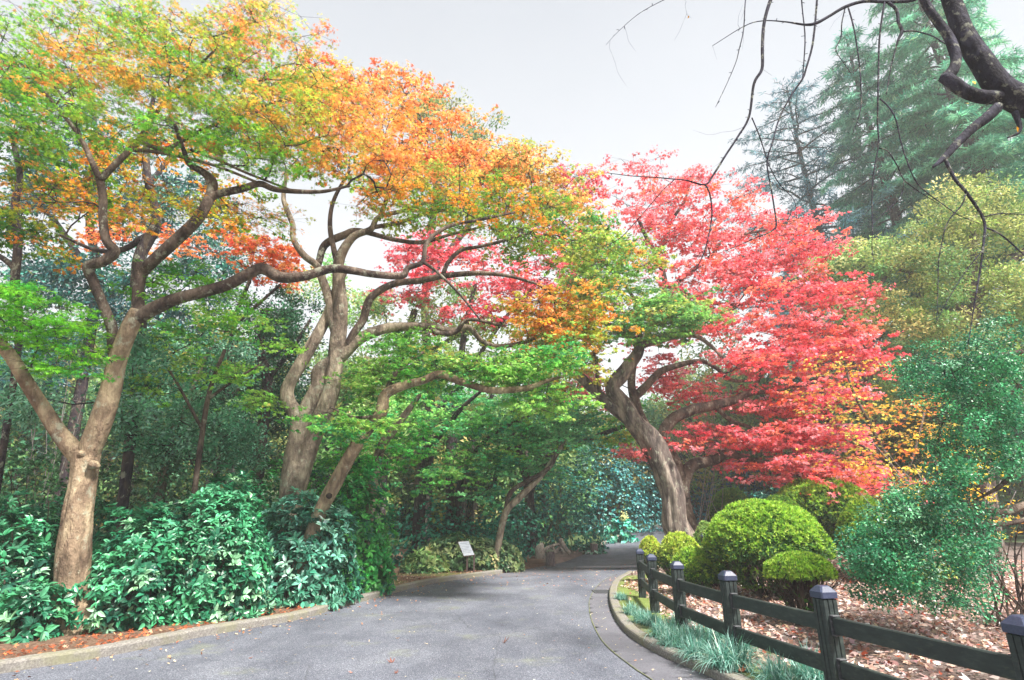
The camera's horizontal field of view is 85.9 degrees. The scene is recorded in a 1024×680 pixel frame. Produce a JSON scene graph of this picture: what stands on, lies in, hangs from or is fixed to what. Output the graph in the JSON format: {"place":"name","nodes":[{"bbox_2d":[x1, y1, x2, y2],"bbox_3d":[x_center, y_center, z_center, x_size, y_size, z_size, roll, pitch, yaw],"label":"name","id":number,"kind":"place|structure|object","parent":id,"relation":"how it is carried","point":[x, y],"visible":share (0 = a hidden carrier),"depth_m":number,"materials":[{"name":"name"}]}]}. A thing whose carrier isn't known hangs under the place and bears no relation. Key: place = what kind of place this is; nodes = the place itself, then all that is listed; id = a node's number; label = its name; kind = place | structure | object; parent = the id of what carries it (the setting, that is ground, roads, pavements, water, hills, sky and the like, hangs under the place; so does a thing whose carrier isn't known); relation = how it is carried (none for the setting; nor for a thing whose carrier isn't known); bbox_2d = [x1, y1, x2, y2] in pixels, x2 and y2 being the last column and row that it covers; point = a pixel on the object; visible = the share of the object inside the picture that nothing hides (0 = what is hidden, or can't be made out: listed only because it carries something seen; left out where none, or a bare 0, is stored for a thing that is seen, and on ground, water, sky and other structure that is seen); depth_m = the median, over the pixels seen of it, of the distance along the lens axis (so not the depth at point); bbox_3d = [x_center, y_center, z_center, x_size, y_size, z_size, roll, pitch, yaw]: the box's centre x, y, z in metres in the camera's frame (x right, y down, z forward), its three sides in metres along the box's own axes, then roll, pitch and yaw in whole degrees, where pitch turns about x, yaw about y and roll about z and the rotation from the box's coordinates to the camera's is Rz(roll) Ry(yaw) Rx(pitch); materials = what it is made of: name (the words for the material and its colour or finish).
{"place":"outdoors","nodes":[
{"label":"outdoors","id":0,"kind":"place"},
{"bbox_2d":[0,556,651,679],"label":"path","id":1,"kind":"structure","parent":0,"point":[472,628],"depth_m":7.07,"materials":[{"name":"asphalt"}]},
{"bbox_2d":[13,573,495,679],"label":"leaf drift","id":2,"kind":"object","parent":1,"relation":"on","point":[243,632],"visible":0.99,"depth_m":7.88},
{"bbox_2d":[494,560,636,576],"bbox_3d":[2.205,7.323,17.735,6.601,0.213,1.750,9,-21,-26],"label":"paving band","id":3,"kind":"object","parent":1,"relation":"on","point":[568,569],"visible":0.9,"depth_m":17.57,"materials":[{"name":"concrete"}]},
{"bbox_2d":[589,575,714,679],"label":"gutter","id":4,"kind":"object","parent":1,"relation":"on","point":[647,662],"visible":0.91,"depth_m":6.82,"materials":[{"name":"concrete"}]},
{"bbox_2d":[589,575,652,679],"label":"gutter joint","id":5,"kind":"object","parent":4,"relation":"on","point":[603,641],"visible":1,"depth_m":7.32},
{"bbox_2d":[0,472,1023,679],"bbox_3d":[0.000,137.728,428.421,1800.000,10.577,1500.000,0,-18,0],"label":"ground","id":6,"kind":"structure","parent":0,"point":[89,639],"depth_m":8.25,"materials":[{"name":"soil"}]},
{"bbox_2d":[0,488,59,636],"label":"laurel bush","id":7,"kind":"object","parent":6,"relation":"on","point":[11,574],"visible":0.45,"depth_m":7.91,"materials":[{"name":"green plant"}]},
{"bbox_2d":[0,461,66,616],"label":"bare shrub","id":8,"kind":"object","parent":6,"relation":"on","point":[48,505],"visible":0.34,"depth_m":8.76,"materials":[{"name":"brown plant"}]},
{"bbox_2d":[0,430,69,568],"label":"dense bush","id":9,"kind":"object","parent":6,"relation":"on","point":[26,470],"visible":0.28,"depth_m":10.44,"materials":[{"name":"green plant"}]},
{"bbox_2d":[0,574,77,643],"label":"laurel bush","id":10,"kind":"object","parent":6,"relation":"on","point":[26,631],"visible":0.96,"depth_m":7.04,"materials":[{"name":"green plant"}]},
{"bbox_2d":[0,50,101,491],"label":"dark trunk tree","id":11,"kind":"object","parent":6,"relation":"on","point":[14,264],"visible":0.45,"depth_m":10.93,"materials":[{"name":"orange plant"}]},
{"bbox_2d":[0,327,108,550],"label":"bare shrub","id":12,"kind":"object","parent":6,"relation":"on","point":[55,446],"visible":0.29,"depth_m":11.44,"materials":[{"name":"plant"}]},
{"bbox_2d":[0,486,127,602],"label":"laurel bush","id":13,"kind":"object","parent":6,"relation":"on","point":[102,506],"visible":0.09,"depth_m":10.16,"materials":[{"name":"green plant"}]},
{"bbox_2d":[51,413,190,596],"bbox_3d":[-7.780,3.300,11.293,3.059,3.676,1.828,0,-18,0],"label":"dense bush","id":14,"kind":"object","parent":6,"relation":"on","point":[135,491],"visible":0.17,"depth_m":11.39,"materials":[{"name":"green plant"}]},
{"bbox_2d":[60,500,198,633],"bbox_3d":[-5.686,3.355,8.256,1.798,1.816,1.760,-9,-20,25],"label":"laurel bush","id":15,"kind":"object","parent":6,"relation":"on","point":[141,573],"visible":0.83,"depth_m":7.87,"materials":[{"name":"green plant"}]},
{"bbox_2d":[0,68,271,513],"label":"evergreen tree","id":16,"kind":"object","parent":6,"relation":"on","point":[69,279],"visible":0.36,"depth_m":18.48,"materials":[{"name":"green plant"}]},
{"bbox_2d":[0,327,279,528],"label":"evergreen tree","id":17,"kind":"object","parent":6,"relation":"on","point":[232,434],"visible":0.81,"depth_m":11.14,"materials":[{"name":"green plant"}]},
{"bbox_2d":[0,95,289,605],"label":"dark trunk tree","id":18,"kind":"object","parent":6,"relation":"on","point":[144,242],"visible":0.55,"depth_m":12.18,"materials":[{"name":"orange plant"}]},
{"bbox_2d":[0,599,329,658],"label":"leaf litter","id":19,"kind":"object","parent":6,"relation":"on","point":[81,643],"visible":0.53,"depth_m":6.95,"materials":[{"name":"plant"}]},
{"bbox_2d":[75,216,313,528],"bbox_3d":[-8.968,1.028,14.577,6.878,10.150,3.339,4,-19,-13],"label":"maple tree","id":20,"kind":"object","parent":6,"relation":"on","point":[276,253],"visible":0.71,"depth_m":15.66,"materials":[{"name":"orange plant"}]},
{"bbox_2d":[125,471,275,624],"bbox_3d":[-4.952,3.333,9.017,2.284,2.345,2.019,0,-18,0],"label":"laurel bush","id":21,"kind":"object","parent":6,"relation":"on","point":[212,593],"visible":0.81,"depth_m":8.58,"materials":[{"name":"green plant"}]},
{"bbox_2d":[130,463,291,608],"bbox_3d":[-5.730,3.739,10.684,3.101,2.652,2.310,0,-18,0],"label":"laurel bush","id":22,"kind":"object","parent":6,"relation":"on","point":[216,480],"visible":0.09,"depth_m":10.62,"materials":[{"name":"green plant"}]},
{"bbox_2d":[122,302,308,535],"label":"maple tree","id":23,"kind":"object","parent":6,"relation":"on","point":[219,377],"visible":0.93,"depth_m":10.65,"materials":[{"name":"green plant"}]},
{"bbox_2d":[153,284,328,520],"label":"evergreen tree","id":24,"kind":"object","parent":6,"relation":"on","point":[268,383],"visible":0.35,"depth_m":15.67,"materials":[{"name":"green plant"}]},
{"bbox_2d":[0,569,502,673],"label":"kerb","id":25,"kind":"structure","parent":6,"relation":"on","point":[25,662],"depth_m":7.26,"materials":[{"name":"concrete"}]},
{"bbox_2d":[218,453,331,588],"bbox_3d":[-5.522,4.214,12.909,3.088,3.122,2.233,0,-18,0],"label":"dense bush","id":26,"kind":"object","parent":6,"relation":"on","point":[272,472],"visible":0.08,"depth_m":12.98,"materials":[{"name":"green plant"}]},
{"bbox_2d":[0,0,582,635],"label":"maple tree","id":27,"kind":"object","parent":6,"relation":"on","point":[72,556],"visible":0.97,"depth_m":8.80,"materials":[{"name":"orange plant"}]},
{"bbox_2d":[231,486,364,610],"bbox_3d":[-4.048,3.922,10.475,2.418,2.195,1.835,0,-18,0],"label":"laurel bush","id":28,"kind":"object","parent":6,"relation":"on","point":[300,589],"visible":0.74,"depth_m":10.18,"materials":[{"name":"green plant"}]},
{"bbox_2d":[303,426,388,582],"bbox_3d":[-4.344,4.083,13.882,2.680,3.997,2.415,0,-18,0],"label":"dense bush","id":29,"kind":"object","parent":6,"relation":"on","point":[323,462],"visible":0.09,"depth_m":13.95,"materials":[{"name":"green plant"}]},
{"bbox_2d":[305,455,399,595],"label":"laurel bush","id":30,"kind":"object","parent":6,"relation":"on","point":[372,559],"visible":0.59,"depth_m":12.15,"materials":[{"name":"green plant"}]},
{"bbox_2d":[293,569,481,606],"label":"leaf litter","id":31,"kind":"object","parent":6,"relation":"on","point":[419,578],"visible":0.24,"depth_m":14.99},
{"bbox_2d":[321,371,470,577],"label":"grey stem tree","id":32,"kind":"object","parent":6,"relation":"on","point":[380,452],"visible":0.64,"depth_m":13.88,"materials":[{"name":"green plant"}]},
{"bbox_2d":[398,548,451,573],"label":"bamboo grass","id":33,"kind":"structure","parent":6,"relation":"on","point":[423,562],"depth_m":16.09,"materials":[{"name":"plant"}]},
{"bbox_2d":[381,497,471,565],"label":"dense bush","id":34,"kind":"object","parent":6,"relation":"on","point":[403,538],"visible":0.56,"depth_m":18.82,"materials":[{"name":"green plant"}]},
{"bbox_2d":[351,385,526,553],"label":"maple tree","id":35,"kind":"object","parent":6,"relation":"on","point":[424,473],"visible":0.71,"depth_m":18.25,"materials":[{"name":"green plant"}]},
{"bbox_2d":[275,320,605,575],"bbox_3d":[-1.370,1.874,11.089,6.593,5.330,3.690,0,-18,0],"label":"maple tree","id":36,"kind":"object","parent":6,"relation":"on","point":[514,373],"visible":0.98,"depth_m":11.05,"materials":[{"name":"green plant"}]},
{"bbox_2d":[281,252,605,556],"bbox_3d":[-3.096,2.236,22.421,14.213,12.691,4.193,0,-18,0],"label":"tree","id":37,"kind":"object","parent":6,"relation":"on","point":[413,316],"visible":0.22,"depth_m":22.88,"materials":[{"name":"green plant"}]},
{"bbox_2d":[262,41,646,586],"bbox_3d":[-1.508,-1.685,13.024,9.980,13.765,4.439,3,-18,-8],"label":"maple tree","id":38,"kind":"object","parent":6,"relation":"on","point":[301,451],"visible":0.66,"depth_m":12.89,"materials":[{"name":"orange plant"}]},
{"bbox_2d":[349,66,581,540],"bbox_3d":[-2.527,-3.440,26.414,12.881,25.808,4.394,0,-18,0],"label":"tree","id":39,"kind":"object","parent":6,"relation":"on","point":[474,137],"visible":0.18,"depth_m":28.17,"materials":[{"name":"orange plant"}]},
{"bbox_2d":[458,541,474,572],"bbox_3d":[-1.363,6.454,16.337,0.517,0.924,0.280,3,-18,-8],"label":"information sign","id":40,"kind":"object","parent":6,"relation":"on","point":[466,548],"visible":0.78,"depth_m":16.32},
{"bbox_2d":[417,531,525,572],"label":"bamboo grass","id":41,"kind":"structure","parent":6,"relation":"on","point":[483,551],"depth_m":17.16,"materials":[{"name":"green plant"}]},
{"bbox_2d":[441,512,526,561],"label":"dense bush","id":42,"kind":"object","parent":6,"relation":"on","point":[493,536],"visible":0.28,"depth_m":19.41,"materials":[{"name":"green plant"}]},
{"bbox_2d":[360,161,623,538],"bbox_3d":[-0.691,-0.057,21.656,11.084,16.627,4.595,0,-18,0],"label":"scarlet maple","id":43,"kind":"object","parent":6,"relation":"on","point":[510,285],"visible":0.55,"depth_m":22.64,"materials":[{"name":"red plant"}]},
{"bbox_2d":[0,296,1023,534],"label":"distant woods","id":44,"kind":"object","parent":6,"relation":"on","point":[654,416],"visible":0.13,"depth_m":30.62,"materials":[{"name":"green plant"}]},
{"bbox_2d":[3,349,1023,539],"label":"distant trunks","id":45,"kind":"object","parent":6,"relation":"on","point":[474,505],"visible":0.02,"depth_m":29.89,"materials":[{"name":"brown plant"}]},
{"bbox_2d":[481,497,546,557],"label":"dense bush","id":46,"kind":"object","parent":6,"relation":"on","point":[510,521],"visible":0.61,"depth_m":21.76,"materials":[{"name":"green plant"}]},
{"bbox_2d":[427,382,605,531],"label":"maple tree","id":47,"kind":"object","parent":6,"relation":"on","point":[531,430],"visible":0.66,"depth_m":18.83,"materials":[{"name":"green plant"}]},
{"bbox_2d":[492,428,597,569],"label":"leaning tree","id":48,"kind":"object","parent":6,"relation":"on","point":[535,479],"visible":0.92,"depth_m":17.71,"materials":[{"name":"brown plant"}]},
{"bbox_2d":[546,549,554,566],"bbox_3d":[1.329,7.565,19.061,0.326,0.612,0.323,0,-18,0],"label":"stump bollard","id":49,"kind":"object","parent":6,"relation":"on","point":[550,557],"visible":0.94,"depth_m":18.94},
{"bbox_2d":[535,538,570,558],"bbox_3d":[1.565,8.039,20.923,1.414,0.955,0.402,0,-18,0],"label":"root bench","id":50,"kind":"object","parent":6,"relation":"on","point":[540,550],"visible":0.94,"depth_m":20.91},
{"bbox_2d":[506,462,609,550],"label":"dense bush","id":51,"kind":"object","parent":6,"relation":"on","point":[558,508],"visible":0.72,"depth_m":24.56,"materials":[{"name":"green plant"}]},
{"bbox_2d":[495,377,645,554],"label":"maple tree","id":52,"kind":"object","parent":6,"relation":"on","point":[613,438],"visible":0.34,"depth_m":22.86,"materials":[{"name":"green plant"}]},
{"bbox_2d":[579,540,606,554],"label":"pale bush","id":53,"kind":"object","parent":6,"relation":"on","point":[600,548],"visible":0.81,"depth_m":23.19,"materials":[{"name":"green plant"}]},
{"bbox_2d":[590,542,597,553],"bbox_3d":[3.458,8.771,23.127,0.328,0.545,0.324,0,-18,0],"label":"stump bollard","id":54,"kind":"object","parent":6,"relation":"on","point":[593,546],"visible":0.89,"depth_m":23.03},
{"bbox_2d":[550,427,663,532],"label":"dense bush","id":55,"kind":"object","parent":6,"relation":"on","point":[620,488],"visible":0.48,"depth_m":31.01,"materials":[{"name":"green plant"}]},
{"bbox_2d":[601,507,639,543],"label":"fatsia plant","id":56,"kind":"object","parent":6,"relation":"on","point":[620,524],"visible":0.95,"depth_m":27.32,"materials":[{"name":"green plant"}]},
{"bbox_2d":[612,591,629,599],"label":"lily turf","id":57,"kind":"structure","parent":6,"relation":"on","point":[619,596],"depth_m":10.52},
{"bbox_2d":[508,214,738,536],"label":"maple tree","id":58,"kind":"object","parent":6,"relation":"on","point":[657,312],"visible":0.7,"depth_m":17.18,"materials":[{"name":"green plant"}]},
{"bbox_2d":[614,600,645,614],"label":"lily turf","id":59,"kind":"structure","parent":6,"relation":"on","point":[629,608],"depth_m":8.86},
{"bbox_2d":[628,606,653,622],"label":"lily turf","id":60,"kind":"structure","parent":6,"relation":"on","point":[637,617],"depth_m":8.14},
{"bbox_2d":[638,535,659,577],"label":"azalea bush","id":61,"kind":"object","parent":6,"relation":"on","point":[650,544],"visible":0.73,"depth_m":13.55,"materials":[{"name":"yellow plant"}]},
{"bbox_2d":[632,609,665,626],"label":"lily turf","id":62,"kind":"structure","parent":6,"relation":"on","point":[650,617],"depth_m":7.91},
{"bbox_2d":[643,615,678,640],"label":"lily turf","id":63,"kind":"structure","parent":6,"relation":"on","point":[658,630],"depth_m":7.09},
{"bbox_2d":[616,451,710,516],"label":"dense bush","id":64,"kind":"object","parent":6,"relation":"on","point":[654,511],"visible":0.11,"depth_m":35.69,"materials":[{"name":"green plant"}]},
{"bbox_2d":[648,621,687,650],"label":"lily turf","id":65,"kind":"structure","parent":6,"relation":"on","point":[667,640],"depth_m":6.57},
{"bbox_2d":[658,613,684,630],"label":"lily turf","id":66,"kind":"structure","parent":6,"relation":"on","point":[673,622],"depth_m":7.37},
{"bbox_2d":[656,531,699,575],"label":"azalea bush","id":67,"kind":"object","parent":6,"relation":"on","point":[672,544],"visible":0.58,"depth_m":12.91,"materials":[{"name":"green plant"}]},
{"bbox_2d":[609,571,752,679],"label":"kerb","id":68,"kind":"structure","parent":6,"relation":"on","point":[633,632],"depth_m":6.65,"materials":[{"name":"concrete"}]},
{"bbox_2d":[669,619,706,645],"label":"lily turf","id":69,"kind":"structure","parent":6,"relation":"on","point":[686,631],"depth_m":6.67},
{"bbox_2d":[663,384,723,525],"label":"bare shrub","id":70,"kind":"object","parent":6,"relation":"on","point":[713,482],"visible":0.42,"depth_m":18.93,"materials":[{"name":"plant"}]},
{"bbox_2d":[668,545,719,593],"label":"azalea bush","id":71,"kind":"object","parent":6,"relation":"on","point":[700,569],"visible":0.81,"depth_m":11.13,"materials":[{"name":"green plant"}]},
{"bbox_2d":[683,619,711,641],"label":"lily turf","id":72,"kind":"structure","parent":6,"relation":"on","point":[698,625],"depth_m":6.92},
{"bbox_2d":[692,520,708,545],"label":"azalea bush","id":73,"kind":"object","parent":6,"relation":"on","point":[702,527],"visible":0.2,"depth_m":14.27,"materials":[{"name":"green plant"}]},
{"bbox_2d":[693,616,725,645],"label":"lily turf","id":74,"kind":"structure","parent":6,"relation":"on","point":[720,636],"depth_m":6.66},
{"bbox_2d":[700,538,731,586],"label":"azalea bush","id":75,"kind":"object","parent":6,"relation":"on","point":[719,565],"visible":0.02,"depth_m":12.20,"materials":[{"name":"green plant"}]},
{"bbox_2d":[680,627,769,677],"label":"lily turf","id":76,"kind":"structure","parent":6,"relation":"on","point":[727,658],"depth_m":5.53,"materials":[{"name":"plant"}]},
{"bbox_2d":[706,486,748,522],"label":"azalea bush","id":77,"kind":"object","parent":6,"relation":"on","point":[731,494],"visible":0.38,"depth_m":19.89,"materials":[{"name":"green plant"}]},
{"bbox_2d":[690,461,778,520],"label":"dense bush","id":78,"kind":"object","parent":6,"relation":"on","point":[745,487],"visible":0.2,"depth_m":34.17,"materials":[{"name":"green plant"}]},
{"bbox_2d":[713,636,761,656],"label":"lily turf","id":79,"kind":"structure","parent":6,"relation":"on","point":[748,649],"depth_m":6.14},
{"bbox_2d":[555,145,933,531],"bbox_3d":[7.602,-0.532,19.906,12.527,16.348,7.025,0,-18,0],"label":"scarlet maple","id":80,"kind":"object","parent":6,"relation":"on","point":[806,434],"visible":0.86,"depth_m":18.82,"materials":[{"name":"red plant"}]},
{"bbox_2d":[701,498,836,598],"bbox_3d":[5.047,4.144,10.998,2.559,1.925,2.220,0,-18,0],"label":"azalea bush","id":81,"kind":"object","parent":6,"relation":"on","point":[743,534],"visible":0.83,"depth_m":10.46,"materials":[{"name":"green plant"}]},
{"bbox_2d":[732,647,817,679],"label":"lily turf","id":82,"kind":"structure","parent":6,"relation":"on","point":[768,672],"depth_m":5.04,"materials":[{"name":"plant"}]},
{"bbox_2d":[765,494,800,507],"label":"azalea bush","id":83,"kind":"object","parent":6,"relation":"on","point":[784,498],"visible":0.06,"depth_m":13.83,"materials":[{"name":"green plant"}]},
{"bbox_2d":[744,483,829,523],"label":"dense bush","id":84,"kind":"object","parent":6,"relation":"on","point":[766,495],"visible":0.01,"depth_m":23.91,"materials":[{"name":"green plant"}]},
{"bbox_2d":[756,639,824,679],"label":"lily turf","id":85,"kind":"structure","parent":6,"relation":"on","point":[811,673],"depth_m":4.96,"materials":[{"name":"plant"}]},
{"bbox_2d":[572,548,1023,594],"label":"leaf litter","id":86,"kind":"object","parent":6,"relation":"on","point":[1010,560],"visible":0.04,"depth_m":12.67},
{"bbox_2d":[752,550,850,625],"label":"azalea bush","id":87,"kind":"object","parent":6,"relation":"on","point":[803,573],"visible":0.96,"depth_m":7.99,"materials":[{"name":"green plant"}]},
{"bbox_2d":[752,234,861,467],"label":"tree","id":88,"kind":"object","parent":6,"relation":"on","point":[824,309],"visible":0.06,"depth_m":39.64,"materials":[{"name":"green plant"}]},
{"bbox_2d":[591,0,1023,366],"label":"cherry tree","id":89,"kind":"object","parent":6,"relation":"on","point":[1001,89],"visible":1,"depth_m":5.67,"materials":[{"name":"brown plant"}]},
{"bbox_2d":[711,62,919,490],"bbox_3d":[18.939,-3.702,32.768,12.363,28.798,13.507,17,-25,-42],"label":"cedar tree","id":90,"kind":"object","parent":6,"relation":"on","point":[808,189],"visible":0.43,"depth_m":34.58,"materials":[{"name":"green plant"}]},
{"bbox_2d":[773,475,871,542],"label":"azalea bush","id":91,"kind":"object","parent":6,"relation":"on","point":[823,512],"visible":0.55,"depth_m":15.35,"materials":[{"name":"green plant"}]},
{"bbox_2d":[624,559,1023,679],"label":"leaf litter","id":92,"kind":"object","parent":6,"relation":"on","point":[988,641],"visible":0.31,"depth_m":7.89,"materials":[{"name":"plant"}]},
{"bbox_2d":[635,549,1023,679],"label":"fence","id":93,"kind":"object","parent":6,"relation":"on","point":[830,625],"visible":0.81,"depth_m":4.64,"materials":[{"name":"paint"}]},
{"bbox_2d":[783,222,949,501],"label":"tree","id":94,"kind":"object","parent":6,"relation":"on","point":[845,264],"visible":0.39,"depth_m":25.38,"materials":[{"name":"green plant"}]},
{"bbox_2d":[833,496,902,580],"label":"azalea bush","id":95,"kind":"object","parent":6,"relation":"on","point":[847,513],"visible":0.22,"depth_m":12.41,"materials":[{"name":"green plant"}]},
{"bbox_2d":[780,345,978,522],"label":"yellow maple","id":96,"kind":"object","parent":6,"relation":"on","point":[856,397],"visible":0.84,"depth_m":13.41,"materials":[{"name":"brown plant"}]},
{"bbox_2d":[816,24,1023,539],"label":"conifer tree","id":97,"kind":"object","parent":6,"relation":"on","point":[907,202],"visible":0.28,"depth_m":31.73,"materials":[{"name":"green plant"}]},
{"bbox_2d":[831,311,1023,624],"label":"holly tree","id":98,"kind":"object","parent":6,"relation":"on","point":[874,561],"visible":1,"depth_m":6.97,"materials":[{"name":"green plant"}]},
{"bbox_2d":[855,0,1023,391],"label":"conifer tree","id":99,"kind":"object","parent":6,"relation":"on","point":[973,153],"visible":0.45,"depth_m":28.78,"materials":[{"name":"green plant"}]},
{"bbox_2d":[856,168,1023,559],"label":"evergreen tree","id":100,"kind":"object","parent":6,"relation":"on","point":[912,260],"visible":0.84,"depth_m":20.17,"materials":[{"name":"green plant"}]},
{"bbox_2d":[861,433,1022,585],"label":"bare shrub","id":101,"kind":"object","parent":6,"relation":"on","point":[916,471],"visible":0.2,"depth_m":11.95,"materials":[{"name":"yellow plant"}]},
{"bbox_2d":[935,498,1023,628],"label":"bare shrub","id":102,"kind":"object","parent":6,"relation":"on","point":[1019,603],"visible":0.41,"depth_m":7.79,"materials":[{"name":"brown plant"}]},
{"bbox_2d":[0,0,1023,467],"label":"sky","id":103,"kind":"structure","parent":0,"point":[550,66],"materials":[{"name":"white"}]},
{"bbox_2d":[576,516,705,557],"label":"path","id":104,"kind":"structure","parent":0,"point":[620,549],"depth_m":25.25,"materials":[{"name":"asphalt"}]},
{"bbox_2d":[661,627,724,663],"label":"lily turf","id":105,"kind":"structure","parent":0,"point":[693,649],"depth_m":5.98,"materials":[{"name":"plant"}]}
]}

